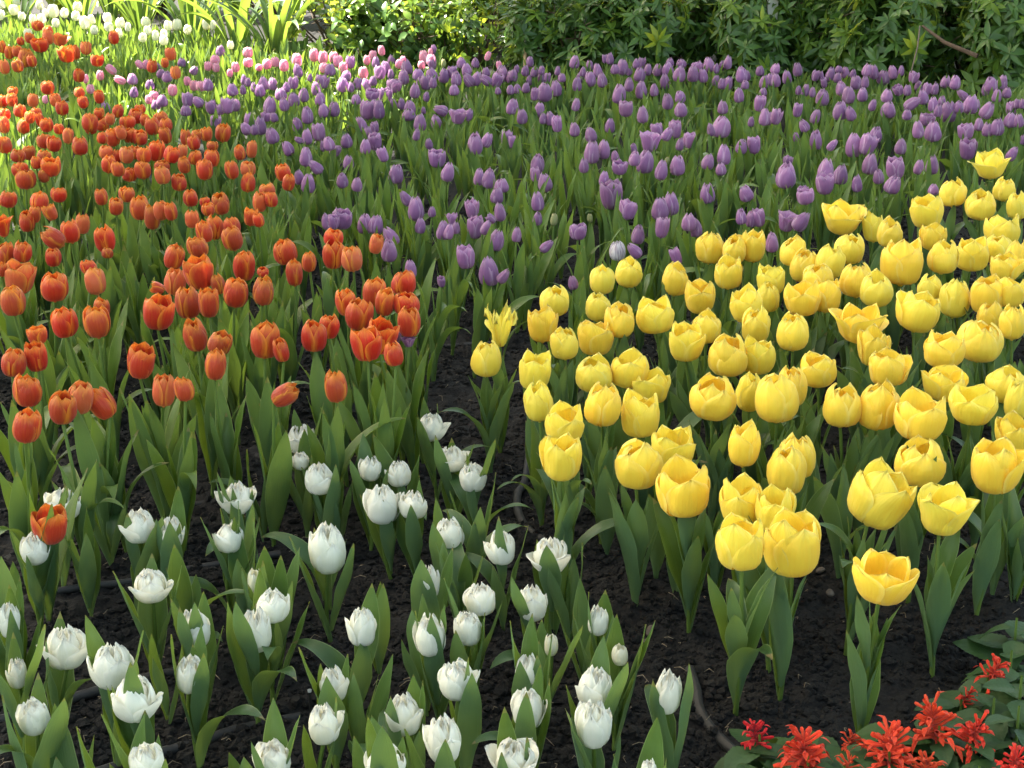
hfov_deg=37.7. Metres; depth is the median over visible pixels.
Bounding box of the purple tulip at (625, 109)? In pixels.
[613,100,632,140]
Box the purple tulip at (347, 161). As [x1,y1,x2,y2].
[329,154,360,202]
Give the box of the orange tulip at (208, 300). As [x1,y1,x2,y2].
[179,287,231,389]
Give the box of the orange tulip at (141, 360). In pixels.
[119,341,188,519]
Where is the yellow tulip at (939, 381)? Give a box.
[920,364,968,452]
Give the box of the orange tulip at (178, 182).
[159,173,189,242]
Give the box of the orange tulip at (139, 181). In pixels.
[130,145,160,197]
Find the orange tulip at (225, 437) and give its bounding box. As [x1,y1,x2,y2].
[205,347,246,489]
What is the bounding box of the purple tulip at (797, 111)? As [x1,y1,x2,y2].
[779,102,811,149]
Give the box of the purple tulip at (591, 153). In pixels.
[579,140,607,183]
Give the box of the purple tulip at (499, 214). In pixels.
[491,202,515,298]
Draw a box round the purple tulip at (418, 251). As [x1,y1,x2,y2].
[410,217,425,298]
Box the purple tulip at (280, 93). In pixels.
[273,87,288,128]
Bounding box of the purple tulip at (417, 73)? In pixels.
[406,69,430,100]
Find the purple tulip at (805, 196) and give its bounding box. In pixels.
[780,188,813,248]
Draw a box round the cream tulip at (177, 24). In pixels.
[172,18,183,43]
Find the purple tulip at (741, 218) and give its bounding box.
[712,207,747,290]
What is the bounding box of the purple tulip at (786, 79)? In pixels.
[778,67,797,109]
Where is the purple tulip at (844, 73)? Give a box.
[840,67,850,85]
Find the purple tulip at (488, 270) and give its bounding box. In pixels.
[470,255,539,356]
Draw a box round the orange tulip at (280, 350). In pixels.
[258,337,290,467]
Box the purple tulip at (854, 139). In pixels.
[845,132,861,194]
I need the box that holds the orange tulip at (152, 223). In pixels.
[139,203,162,294]
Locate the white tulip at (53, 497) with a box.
[43,484,80,586]
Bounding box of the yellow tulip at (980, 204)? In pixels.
[962,188,995,276]
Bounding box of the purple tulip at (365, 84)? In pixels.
[361,78,370,100]
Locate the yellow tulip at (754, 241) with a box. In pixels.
[738,228,765,290]
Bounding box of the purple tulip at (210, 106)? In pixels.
[205,99,226,126]
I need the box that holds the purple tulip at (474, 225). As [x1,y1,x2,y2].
[460,215,484,310]
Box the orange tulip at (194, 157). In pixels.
[188,150,210,219]
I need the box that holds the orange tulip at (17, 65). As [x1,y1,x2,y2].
[11,58,27,105]
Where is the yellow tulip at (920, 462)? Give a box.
[894,434,945,603]
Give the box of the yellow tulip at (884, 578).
[846,548,919,732]
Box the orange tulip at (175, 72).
[164,65,198,137]
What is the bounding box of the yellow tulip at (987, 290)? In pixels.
[960,273,1001,364]
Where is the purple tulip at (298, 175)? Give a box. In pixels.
[282,169,315,236]
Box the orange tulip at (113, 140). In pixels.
[105,127,119,148]
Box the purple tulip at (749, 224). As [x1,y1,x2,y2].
[733,209,755,280]
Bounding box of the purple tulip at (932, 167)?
[904,154,942,197]
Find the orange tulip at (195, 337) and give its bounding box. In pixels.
[173,317,208,441]
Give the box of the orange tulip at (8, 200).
[0,190,25,243]
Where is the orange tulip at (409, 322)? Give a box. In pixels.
[389,305,437,463]
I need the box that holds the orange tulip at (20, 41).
[16,36,30,68]
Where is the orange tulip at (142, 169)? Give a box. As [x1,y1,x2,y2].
[134,161,153,272]
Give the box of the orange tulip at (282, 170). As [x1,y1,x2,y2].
[269,162,300,271]
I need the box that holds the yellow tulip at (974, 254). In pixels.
[955,235,988,332]
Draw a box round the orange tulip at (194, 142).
[186,135,200,177]
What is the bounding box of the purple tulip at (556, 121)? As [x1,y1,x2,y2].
[537,114,567,201]
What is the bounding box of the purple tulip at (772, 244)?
[757,232,783,267]
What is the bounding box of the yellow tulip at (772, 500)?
[745,483,796,673]
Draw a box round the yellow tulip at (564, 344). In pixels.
[549,326,578,404]
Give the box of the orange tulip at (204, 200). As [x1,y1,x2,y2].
[195,196,220,255]
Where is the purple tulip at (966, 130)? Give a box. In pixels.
[957,122,981,179]
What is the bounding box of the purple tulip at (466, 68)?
[462,63,482,98]
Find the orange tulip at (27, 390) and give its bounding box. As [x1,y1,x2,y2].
[7,373,59,511]
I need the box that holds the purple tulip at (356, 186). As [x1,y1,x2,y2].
[351,177,374,279]
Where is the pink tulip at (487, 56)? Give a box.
[480,51,495,88]
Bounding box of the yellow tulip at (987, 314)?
[976,300,1005,427]
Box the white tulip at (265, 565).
[241,546,274,609]
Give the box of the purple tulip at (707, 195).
[700,182,719,234]
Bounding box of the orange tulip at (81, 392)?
[68,379,168,552]
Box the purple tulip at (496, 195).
[478,187,516,236]
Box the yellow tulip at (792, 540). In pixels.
[763,506,821,700]
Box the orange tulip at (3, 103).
[0,94,39,138]
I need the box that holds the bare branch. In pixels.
[910,25,978,72]
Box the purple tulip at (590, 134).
[577,127,615,173]
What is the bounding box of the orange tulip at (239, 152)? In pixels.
[221,144,258,208]
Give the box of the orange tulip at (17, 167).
[11,162,49,230]
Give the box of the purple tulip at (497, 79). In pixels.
[476,71,503,115]
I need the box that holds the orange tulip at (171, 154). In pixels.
[162,145,183,202]
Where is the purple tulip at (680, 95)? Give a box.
[673,91,706,132]
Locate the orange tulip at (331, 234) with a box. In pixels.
[315,228,353,369]
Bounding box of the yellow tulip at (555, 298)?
[529,285,568,390]
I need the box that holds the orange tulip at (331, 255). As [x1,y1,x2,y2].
[322,239,352,369]
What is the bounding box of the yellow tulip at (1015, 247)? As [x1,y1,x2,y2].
[1005,240,1023,349]
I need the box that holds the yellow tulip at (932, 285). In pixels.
[911,273,941,385]
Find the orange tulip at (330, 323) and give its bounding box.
[298,313,351,487]
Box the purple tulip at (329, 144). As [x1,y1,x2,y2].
[320,136,339,206]
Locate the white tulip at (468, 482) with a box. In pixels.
[449,439,533,525]
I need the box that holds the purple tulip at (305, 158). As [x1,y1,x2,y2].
[277,146,312,197]
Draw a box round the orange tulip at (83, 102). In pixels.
[77,96,89,156]
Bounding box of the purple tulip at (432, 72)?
[424,67,437,94]
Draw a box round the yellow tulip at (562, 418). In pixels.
[535,399,591,544]
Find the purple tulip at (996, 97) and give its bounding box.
[983,88,1001,123]
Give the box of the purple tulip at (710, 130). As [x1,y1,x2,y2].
[702,123,720,181]
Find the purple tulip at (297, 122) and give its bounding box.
[290,117,312,150]
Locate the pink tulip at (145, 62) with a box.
[135,60,154,82]
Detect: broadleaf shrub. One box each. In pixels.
[286,0,401,73]
[312,0,421,35]
[349,0,462,76]
[408,0,511,74]
[410,0,504,46]
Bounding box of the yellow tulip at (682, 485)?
[652,453,714,632]
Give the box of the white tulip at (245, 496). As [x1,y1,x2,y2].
[214,471,256,526]
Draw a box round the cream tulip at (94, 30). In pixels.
[90,24,101,46]
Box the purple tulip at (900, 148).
[894,138,940,207]
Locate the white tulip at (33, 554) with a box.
[10,530,53,631]
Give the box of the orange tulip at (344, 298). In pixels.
[330,288,355,405]
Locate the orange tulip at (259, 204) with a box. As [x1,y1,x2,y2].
[253,191,278,265]
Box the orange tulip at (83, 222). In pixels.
[75,212,148,296]
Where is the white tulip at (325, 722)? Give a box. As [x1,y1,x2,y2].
[302,697,344,767]
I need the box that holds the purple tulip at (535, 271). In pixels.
[508,237,557,329]
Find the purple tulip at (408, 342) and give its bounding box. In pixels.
[359,336,416,461]
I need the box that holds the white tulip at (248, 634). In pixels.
[226,601,296,723]
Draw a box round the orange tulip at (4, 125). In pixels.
[0,116,16,191]
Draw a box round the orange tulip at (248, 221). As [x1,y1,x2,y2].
[244,207,272,282]
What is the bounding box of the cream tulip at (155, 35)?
[152,29,162,55]
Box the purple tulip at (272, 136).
[264,127,290,195]
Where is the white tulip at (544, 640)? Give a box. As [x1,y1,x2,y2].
[536,619,582,700]
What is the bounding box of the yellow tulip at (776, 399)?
[755,373,799,490]
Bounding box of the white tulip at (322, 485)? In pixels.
[305,462,340,528]
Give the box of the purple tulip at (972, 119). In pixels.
[961,99,989,122]
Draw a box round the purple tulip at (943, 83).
[937,74,952,101]
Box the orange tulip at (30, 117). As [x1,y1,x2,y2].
[16,111,42,171]
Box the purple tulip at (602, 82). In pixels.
[594,72,611,124]
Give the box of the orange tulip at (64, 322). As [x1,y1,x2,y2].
[50,306,103,426]
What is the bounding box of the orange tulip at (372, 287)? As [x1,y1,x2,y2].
[363,275,393,375]
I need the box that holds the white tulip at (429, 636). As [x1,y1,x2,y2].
[412,604,448,718]
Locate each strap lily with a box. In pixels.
[1,0,36,27]
[58,0,97,19]
[98,0,121,18]
[104,0,252,43]
[111,0,163,30]
[143,0,292,44]
[196,0,219,34]
[206,0,328,67]
[265,0,304,55]
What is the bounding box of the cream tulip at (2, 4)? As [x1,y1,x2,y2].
[0,0,12,26]
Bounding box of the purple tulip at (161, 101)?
[156,94,174,134]
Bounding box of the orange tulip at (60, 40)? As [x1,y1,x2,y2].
[53,32,78,63]
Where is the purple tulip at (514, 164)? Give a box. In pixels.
[502,135,521,190]
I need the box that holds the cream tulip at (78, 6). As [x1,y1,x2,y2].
[73,1,82,23]
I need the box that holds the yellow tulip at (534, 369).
[519,348,550,475]
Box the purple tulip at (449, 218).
[436,203,461,287]
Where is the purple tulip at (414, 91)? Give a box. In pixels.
[396,82,419,110]
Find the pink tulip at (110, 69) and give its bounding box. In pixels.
[105,64,116,87]
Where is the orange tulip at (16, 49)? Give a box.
[12,45,31,79]
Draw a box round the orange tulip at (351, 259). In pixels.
[334,245,395,367]
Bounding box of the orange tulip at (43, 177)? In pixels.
[33,169,71,242]
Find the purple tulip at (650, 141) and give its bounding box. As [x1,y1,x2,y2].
[640,130,664,211]
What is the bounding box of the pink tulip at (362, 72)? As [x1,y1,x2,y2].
[358,66,371,87]
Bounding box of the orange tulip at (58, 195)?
[30,187,75,265]
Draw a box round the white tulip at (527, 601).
[490,576,547,668]
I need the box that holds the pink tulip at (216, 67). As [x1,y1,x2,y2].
[212,63,219,101]
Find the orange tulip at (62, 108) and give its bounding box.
[55,100,87,160]
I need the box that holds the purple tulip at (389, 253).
[381,238,443,326]
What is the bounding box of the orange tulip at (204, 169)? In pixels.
[194,159,218,220]
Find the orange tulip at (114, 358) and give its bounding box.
[77,296,123,429]
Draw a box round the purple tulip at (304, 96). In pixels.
[298,87,316,113]
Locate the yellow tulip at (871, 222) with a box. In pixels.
[856,210,882,303]
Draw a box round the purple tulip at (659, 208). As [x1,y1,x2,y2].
[641,197,682,259]
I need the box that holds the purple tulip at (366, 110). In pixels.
[334,99,375,130]
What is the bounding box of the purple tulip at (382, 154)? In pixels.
[376,145,415,234]
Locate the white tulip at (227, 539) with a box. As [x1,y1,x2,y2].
[189,503,259,614]
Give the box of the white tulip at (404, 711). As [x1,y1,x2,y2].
[384,674,425,767]
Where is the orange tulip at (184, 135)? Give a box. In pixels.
[176,128,190,191]
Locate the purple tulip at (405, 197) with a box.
[400,191,454,242]
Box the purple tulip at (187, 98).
[169,92,192,133]
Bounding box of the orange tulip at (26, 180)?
[15,168,47,242]
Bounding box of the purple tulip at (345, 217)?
[332,206,353,283]
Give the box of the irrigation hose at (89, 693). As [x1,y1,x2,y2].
[0,667,174,721]
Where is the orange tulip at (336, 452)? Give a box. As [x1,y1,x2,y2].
[307,369,404,487]
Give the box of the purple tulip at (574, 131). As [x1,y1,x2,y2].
[560,122,579,205]
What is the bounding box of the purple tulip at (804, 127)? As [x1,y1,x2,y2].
[793,119,817,182]
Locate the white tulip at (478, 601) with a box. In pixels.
[443,578,501,686]
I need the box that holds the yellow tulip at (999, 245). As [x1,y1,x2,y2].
[983,234,1011,277]
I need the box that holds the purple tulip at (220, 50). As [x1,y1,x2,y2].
[216,45,226,70]
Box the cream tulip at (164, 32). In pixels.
[159,29,167,53]
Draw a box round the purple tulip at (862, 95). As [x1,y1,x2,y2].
[857,87,890,127]
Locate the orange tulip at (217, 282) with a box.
[198,272,248,413]
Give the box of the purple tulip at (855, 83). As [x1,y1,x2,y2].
[831,75,877,105]
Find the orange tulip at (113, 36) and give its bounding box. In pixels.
[108,30,122,75]
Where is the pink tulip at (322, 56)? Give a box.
[316,50,327,69]
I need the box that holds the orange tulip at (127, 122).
[119,115,135,146]
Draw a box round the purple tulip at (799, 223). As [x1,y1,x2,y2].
[776,212,809,306]
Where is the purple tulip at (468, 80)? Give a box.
[463,72,483,115]
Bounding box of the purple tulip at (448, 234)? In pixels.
[436,223,457,328]
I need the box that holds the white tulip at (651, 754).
[613,717,665,767]
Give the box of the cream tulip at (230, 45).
[227,41,237,79]
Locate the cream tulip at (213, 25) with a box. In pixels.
[210,20,221,43]
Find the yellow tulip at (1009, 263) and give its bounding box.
[990,250,1023,308]
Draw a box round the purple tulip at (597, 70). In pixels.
[592,63,601,118]
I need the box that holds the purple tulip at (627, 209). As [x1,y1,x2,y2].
[616,198,637,257]
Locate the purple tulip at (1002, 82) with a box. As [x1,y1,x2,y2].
[997,74,1007,116]
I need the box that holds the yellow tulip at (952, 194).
[939,176,974,244]
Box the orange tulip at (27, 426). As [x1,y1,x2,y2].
[0,406,41,585]
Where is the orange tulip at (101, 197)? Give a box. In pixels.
[85,187,114,269]
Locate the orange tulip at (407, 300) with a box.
[373,291,422,382]
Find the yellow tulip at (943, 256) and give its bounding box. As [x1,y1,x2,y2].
[927,239,959,321]
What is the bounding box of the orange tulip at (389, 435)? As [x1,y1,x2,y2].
[369,340,411,485]
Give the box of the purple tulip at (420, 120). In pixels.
[407,112,425,187]
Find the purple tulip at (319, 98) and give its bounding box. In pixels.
[315,91,324,141]
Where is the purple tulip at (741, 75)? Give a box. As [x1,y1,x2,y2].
[722,65,747,108]
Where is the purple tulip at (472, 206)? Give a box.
[454,197,478,296]
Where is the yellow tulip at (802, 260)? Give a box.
[790,247,816,329]
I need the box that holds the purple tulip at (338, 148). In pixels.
[316,145,341,189]
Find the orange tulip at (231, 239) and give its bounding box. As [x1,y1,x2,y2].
[215,225,279,316]
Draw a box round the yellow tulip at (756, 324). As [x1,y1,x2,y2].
[731,304,770,387]
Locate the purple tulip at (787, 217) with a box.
[768,210,818,249]
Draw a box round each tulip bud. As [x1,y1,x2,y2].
[441,59,445,66]
[542,213,576,287]
[580,214,605,263]
[656,157,678,191]
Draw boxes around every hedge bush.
[2,0,101,17]
[118,0,174,19]
[220,0,321,17]
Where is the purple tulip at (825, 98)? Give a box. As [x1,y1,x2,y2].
[813,88,832,129]
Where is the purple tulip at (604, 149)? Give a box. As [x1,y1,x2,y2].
[598,139,619,178]
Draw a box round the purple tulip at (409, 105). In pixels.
[398,100,415,166]
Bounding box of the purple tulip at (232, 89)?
[227,83,241,140]
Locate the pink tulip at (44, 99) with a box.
[39,95,64,116]
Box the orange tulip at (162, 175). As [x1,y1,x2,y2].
[154,165,187,250]
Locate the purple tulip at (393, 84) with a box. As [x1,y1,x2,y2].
[386,78,408,112]
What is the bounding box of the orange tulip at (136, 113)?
[124,107,142,146]
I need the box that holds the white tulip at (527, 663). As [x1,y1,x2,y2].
[509,613,552,699]
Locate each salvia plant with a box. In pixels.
[714,718,780,767]
[737,763,755,767]
[747,731,842,767]
[773,724,834,767]
[817,728,861,765]
[834,749,862,767]
[847,715,917,767]
[851,722,933,766]
[884,750,946,767]
[898,691,981,767]
[910,710,1009,763]
[913,686,984,726]
[941,653,1019,713]
[950,692,1020,762]
[953,618,1023,671]
[959,765,985,767]
[960,742,1023,767]
[961,650,1023,707]
[977,706,1023,764]
[981,675,1023,747]
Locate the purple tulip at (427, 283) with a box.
[405,257,447,375]
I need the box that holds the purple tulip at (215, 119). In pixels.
[206,108,239,151]
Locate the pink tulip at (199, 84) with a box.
[193,80,204,128]
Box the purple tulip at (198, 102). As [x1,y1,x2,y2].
[193,94,211,127]
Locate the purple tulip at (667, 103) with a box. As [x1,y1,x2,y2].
[654,93,678,128]
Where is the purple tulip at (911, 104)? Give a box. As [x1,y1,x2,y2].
[881,97,920,147]
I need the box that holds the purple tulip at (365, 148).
[358,138,379,195]
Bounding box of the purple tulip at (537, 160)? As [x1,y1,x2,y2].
[523,151,557,201]
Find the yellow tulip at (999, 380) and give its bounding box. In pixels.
[985,364,1023,419]
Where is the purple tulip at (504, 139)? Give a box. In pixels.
[501,130,512,171]
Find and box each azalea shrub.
[483,0,568,48]
[489,0,648,88]
[559,0,734,83]
[663,0,806,90]
[745,0,902,88]
[787,0,984,91]
[902,0,1023,101]
[957,0,1023,96]
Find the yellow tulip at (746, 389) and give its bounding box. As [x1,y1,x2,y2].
[731,371,802,482]
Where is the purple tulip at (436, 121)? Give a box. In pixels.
[431,114,453,151]
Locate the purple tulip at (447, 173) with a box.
[430,162,457,218]
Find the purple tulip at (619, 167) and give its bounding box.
[611,158,640,219]
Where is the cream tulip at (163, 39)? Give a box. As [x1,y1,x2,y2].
[159,34,167,68]
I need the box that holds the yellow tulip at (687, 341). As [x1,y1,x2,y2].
[669,321,705,459]
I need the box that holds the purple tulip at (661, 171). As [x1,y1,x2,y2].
[630,159,680,217]
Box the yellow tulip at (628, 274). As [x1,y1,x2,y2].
[614,255,642,352]
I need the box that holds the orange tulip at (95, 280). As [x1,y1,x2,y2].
[75,266,129,374]
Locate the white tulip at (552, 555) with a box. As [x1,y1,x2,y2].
[526,536,570,635]
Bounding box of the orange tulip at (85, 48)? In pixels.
[80,41,97,83]
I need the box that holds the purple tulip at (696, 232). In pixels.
[690,218,705,278]
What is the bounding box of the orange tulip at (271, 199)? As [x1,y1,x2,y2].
[255,192,283,246]
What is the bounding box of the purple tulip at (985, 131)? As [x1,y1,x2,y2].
[980,122,996,179]
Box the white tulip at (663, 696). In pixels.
[644,665,693,767]
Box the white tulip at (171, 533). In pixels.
[148,486,186,625]
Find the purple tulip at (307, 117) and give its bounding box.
[301,105,336,151]
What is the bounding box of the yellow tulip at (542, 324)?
[527,303,560,427]
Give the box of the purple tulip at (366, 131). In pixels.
[352,126,383,155]
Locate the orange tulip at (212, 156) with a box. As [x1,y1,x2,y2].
[204,149,235,205]
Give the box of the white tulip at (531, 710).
[472,664,550,767]
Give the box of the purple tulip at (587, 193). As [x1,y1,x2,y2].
[575,158,597,236]
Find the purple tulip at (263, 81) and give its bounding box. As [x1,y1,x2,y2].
[238,76,270,115]
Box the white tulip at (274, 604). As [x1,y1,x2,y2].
[253,568,309,702]
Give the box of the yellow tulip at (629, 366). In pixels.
[610,347,648,506]
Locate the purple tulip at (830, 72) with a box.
[814,66,834,104]
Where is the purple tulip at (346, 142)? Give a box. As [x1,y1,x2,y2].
[334,133,360,207]
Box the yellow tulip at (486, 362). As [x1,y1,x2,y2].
[439,340,514,473]
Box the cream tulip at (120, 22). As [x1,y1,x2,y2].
[116,18,126,40]
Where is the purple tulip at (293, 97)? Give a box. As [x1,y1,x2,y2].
[288,92,302,114]
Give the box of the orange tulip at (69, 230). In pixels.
[57,218,100,348]
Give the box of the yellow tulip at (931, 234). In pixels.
[919,222,946,280]
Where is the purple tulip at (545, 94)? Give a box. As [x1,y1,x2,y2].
[530,81,555,136]
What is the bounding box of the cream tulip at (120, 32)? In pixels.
[116,28,131,52]
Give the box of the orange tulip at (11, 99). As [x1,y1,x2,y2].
[6,92,22,142]
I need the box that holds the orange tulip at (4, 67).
[0,59,17,94]
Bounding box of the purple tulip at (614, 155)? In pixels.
[609,150,619,175]
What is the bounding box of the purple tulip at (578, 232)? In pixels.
[544,222,591,310]
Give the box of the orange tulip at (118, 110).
[112,104,123,149]
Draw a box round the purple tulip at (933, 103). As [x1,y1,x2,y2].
[923,97,939,122]
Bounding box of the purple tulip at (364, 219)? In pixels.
[343,208,370,282]
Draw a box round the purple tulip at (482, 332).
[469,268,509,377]
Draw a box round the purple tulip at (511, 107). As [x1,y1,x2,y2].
[481,98,515,134]
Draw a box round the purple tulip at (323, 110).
[314,103,331,130]
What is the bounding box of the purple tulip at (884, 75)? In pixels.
[874,69,890,102]
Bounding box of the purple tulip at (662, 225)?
[647,217,669,298]
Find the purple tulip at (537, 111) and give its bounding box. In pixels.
[502,101,546,134]
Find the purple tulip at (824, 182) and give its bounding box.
[804,171,841,251]
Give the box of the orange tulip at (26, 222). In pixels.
[6,209,36,265]
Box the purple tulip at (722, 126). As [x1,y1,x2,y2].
[710,115,730,179]
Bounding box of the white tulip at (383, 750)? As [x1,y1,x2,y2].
[352,715,407,767]
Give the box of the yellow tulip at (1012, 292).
[995,276,1023,364]
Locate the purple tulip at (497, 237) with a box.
[490,228,512,290]
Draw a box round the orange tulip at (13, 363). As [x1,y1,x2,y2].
[0,347,49,479]
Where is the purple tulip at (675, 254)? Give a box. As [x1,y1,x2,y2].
[652,246,696,320]
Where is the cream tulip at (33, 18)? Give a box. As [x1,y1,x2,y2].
[29,14,37,32]
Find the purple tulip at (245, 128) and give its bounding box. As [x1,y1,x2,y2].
[241,122,267,170]
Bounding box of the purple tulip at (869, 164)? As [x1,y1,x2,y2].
[833,152,890,205]
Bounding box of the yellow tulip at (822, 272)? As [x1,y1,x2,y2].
[802,263,833,340]
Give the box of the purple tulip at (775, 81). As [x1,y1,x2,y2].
[752,73,783,108]
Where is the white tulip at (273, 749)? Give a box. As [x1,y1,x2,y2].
[251,697,299,767]
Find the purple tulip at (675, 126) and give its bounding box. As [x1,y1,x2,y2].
[668,119,681,185]
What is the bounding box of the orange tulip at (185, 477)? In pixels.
[146,376,196,550]
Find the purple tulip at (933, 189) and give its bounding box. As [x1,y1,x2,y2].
[928,183,938,194]
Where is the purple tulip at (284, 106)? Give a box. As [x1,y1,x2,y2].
[276,96,294,137]
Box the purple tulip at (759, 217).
[736,208,775,262]
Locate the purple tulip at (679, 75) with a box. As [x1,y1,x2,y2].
[669,66,685,101]
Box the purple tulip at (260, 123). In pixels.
[246,116,269,175]
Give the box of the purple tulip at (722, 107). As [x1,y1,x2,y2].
[714,100,730,144]
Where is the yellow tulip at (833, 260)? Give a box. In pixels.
[815,243,845,347]
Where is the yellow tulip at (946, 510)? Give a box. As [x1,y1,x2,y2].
[914,481,980,677]
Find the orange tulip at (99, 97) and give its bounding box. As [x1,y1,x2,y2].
[94,89,114,131]
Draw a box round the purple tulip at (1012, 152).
[989,145,1023,202]
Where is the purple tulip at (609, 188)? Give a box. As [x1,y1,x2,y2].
[580,178,622,262]
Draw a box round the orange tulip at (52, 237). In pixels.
[40,226,80,305]
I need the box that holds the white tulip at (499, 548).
[466,517,528,630]
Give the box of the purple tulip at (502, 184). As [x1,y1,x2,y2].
[488,178,510,228]
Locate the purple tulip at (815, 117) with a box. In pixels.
[806,109,822,137]
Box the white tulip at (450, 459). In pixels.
[434,435,473,513]
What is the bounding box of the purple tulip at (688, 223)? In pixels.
[662,213,713,319]
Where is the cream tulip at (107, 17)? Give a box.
[103,13,111,34]
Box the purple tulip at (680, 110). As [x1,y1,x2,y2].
[661,101,692,131]
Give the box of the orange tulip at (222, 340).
[188,329,239,498]
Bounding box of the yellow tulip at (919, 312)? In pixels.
[895,289,940,391]
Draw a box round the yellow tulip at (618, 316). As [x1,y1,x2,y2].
[604,301,634,419]
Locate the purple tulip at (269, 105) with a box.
[262,96,282,127]
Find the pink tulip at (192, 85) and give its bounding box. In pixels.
[181,80,209,108]
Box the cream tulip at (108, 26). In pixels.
[99,22,113,44]
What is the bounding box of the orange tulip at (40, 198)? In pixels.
[25,190,50,327]
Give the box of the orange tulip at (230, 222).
[216,216,260,300]
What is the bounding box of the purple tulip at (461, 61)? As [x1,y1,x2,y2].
[453,57,465,90]
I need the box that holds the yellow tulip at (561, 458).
[539,432,613,567]
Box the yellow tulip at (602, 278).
[573,264,614,323]
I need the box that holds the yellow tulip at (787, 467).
[764,445,809,531]
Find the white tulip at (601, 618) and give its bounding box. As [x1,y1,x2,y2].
[573,589,614,668]
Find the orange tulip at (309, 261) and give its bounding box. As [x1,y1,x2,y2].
[298,251,343,371]
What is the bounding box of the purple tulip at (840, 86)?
[836,80,855,101]
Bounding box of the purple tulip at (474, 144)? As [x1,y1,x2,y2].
[457,131,499,191]
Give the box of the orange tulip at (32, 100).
[27,93,40,139]
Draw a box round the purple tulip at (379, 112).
[373,99,389,147]
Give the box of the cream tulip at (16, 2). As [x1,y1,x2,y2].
[12,0,25,26]
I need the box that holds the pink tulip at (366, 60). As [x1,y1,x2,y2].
[363,55,381,83]
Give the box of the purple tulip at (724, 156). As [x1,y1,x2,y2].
[713,144,758,206]
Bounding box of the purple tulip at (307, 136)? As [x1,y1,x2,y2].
[279,128,313,167]
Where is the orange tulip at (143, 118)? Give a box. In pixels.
[124,113,148,161]
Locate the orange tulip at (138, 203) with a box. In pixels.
[126,194,154,281]
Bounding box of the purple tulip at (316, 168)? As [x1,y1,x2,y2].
[309,160,341,229]
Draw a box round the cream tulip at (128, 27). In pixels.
[121,22,139,51]
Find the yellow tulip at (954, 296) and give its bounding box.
[939,278,974,334]
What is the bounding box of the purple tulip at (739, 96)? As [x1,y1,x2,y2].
[732,87,751,127]
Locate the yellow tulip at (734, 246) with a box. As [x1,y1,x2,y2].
[712,233,745,319]
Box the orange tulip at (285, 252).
[273,238,312,341]
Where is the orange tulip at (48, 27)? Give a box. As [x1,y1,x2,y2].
[42,25,55,70]
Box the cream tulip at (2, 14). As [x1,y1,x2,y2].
[0,10,4,31]
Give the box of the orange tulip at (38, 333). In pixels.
[26,324,68,450]
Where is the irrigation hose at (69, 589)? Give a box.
[57,550,280,593]
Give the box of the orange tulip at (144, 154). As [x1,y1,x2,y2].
[136,145,177,199]
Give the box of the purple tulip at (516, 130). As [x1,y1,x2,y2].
[490,98,524,136]
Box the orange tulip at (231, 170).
[215,160,247,233]
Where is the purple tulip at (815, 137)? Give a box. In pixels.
[807,128,824,169]
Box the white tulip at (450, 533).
[429,499,463,606]
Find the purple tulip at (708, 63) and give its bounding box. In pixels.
[703,57,726,82]
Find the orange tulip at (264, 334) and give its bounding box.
[245,319,290,455]
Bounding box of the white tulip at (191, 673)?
[170,623,265,767]
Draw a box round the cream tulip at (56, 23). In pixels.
[52,18,59,45]
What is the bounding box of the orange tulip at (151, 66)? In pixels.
[144,58,165,95]
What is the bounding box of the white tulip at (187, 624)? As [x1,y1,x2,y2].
[170,591,223,714]
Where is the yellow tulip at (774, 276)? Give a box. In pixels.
[757,263,784,330]
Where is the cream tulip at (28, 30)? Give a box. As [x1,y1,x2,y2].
[23,28,32,47]
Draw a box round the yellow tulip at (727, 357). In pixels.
[707,333,747,460]
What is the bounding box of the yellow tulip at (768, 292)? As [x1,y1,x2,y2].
[757,281,779,347]
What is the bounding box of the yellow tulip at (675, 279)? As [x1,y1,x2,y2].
[660,261,688,337]
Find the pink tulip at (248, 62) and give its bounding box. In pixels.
[238,58,252,83]
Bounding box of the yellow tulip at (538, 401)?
[497,379,553,525]
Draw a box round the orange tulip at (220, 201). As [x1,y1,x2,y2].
[199,191,250,252]
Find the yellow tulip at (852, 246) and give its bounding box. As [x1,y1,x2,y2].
[834,233,864,309]
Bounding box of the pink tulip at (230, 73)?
[226,69,237,98]
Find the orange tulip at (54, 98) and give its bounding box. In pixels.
[48,93,60,137]
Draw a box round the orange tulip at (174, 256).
[164,243,198,356]
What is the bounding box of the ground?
[0,0,1023,767]
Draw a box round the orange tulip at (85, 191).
[66,136,96,219]
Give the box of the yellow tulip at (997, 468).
[943,436,1023,615]
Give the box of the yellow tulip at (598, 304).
[583,292,610,356]
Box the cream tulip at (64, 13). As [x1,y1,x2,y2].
[60,8,68,33]
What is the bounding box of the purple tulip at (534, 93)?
[526,87,538,113]
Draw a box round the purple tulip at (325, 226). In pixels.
[292,212,329,282]
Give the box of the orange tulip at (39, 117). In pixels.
[35,112,61,153]
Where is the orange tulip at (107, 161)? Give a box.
[97,154,118,221]
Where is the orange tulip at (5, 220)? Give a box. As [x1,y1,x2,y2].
[0,213,12,309]
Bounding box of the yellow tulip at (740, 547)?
[707,512,777,715]
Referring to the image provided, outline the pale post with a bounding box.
[767,0,777,57]
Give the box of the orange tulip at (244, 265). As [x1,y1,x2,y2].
[217,250,259,352]
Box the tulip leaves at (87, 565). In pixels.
[0,449,590,767]
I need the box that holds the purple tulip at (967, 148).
[951,136,977,200]
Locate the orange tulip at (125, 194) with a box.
[118,186,143,259]
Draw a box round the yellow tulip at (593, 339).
[577,320,613,401]
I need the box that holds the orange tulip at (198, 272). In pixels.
[182,253,222,339]
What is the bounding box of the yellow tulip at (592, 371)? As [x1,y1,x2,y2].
[575,352,613,504]
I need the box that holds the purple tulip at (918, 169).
[902,159,926,242]

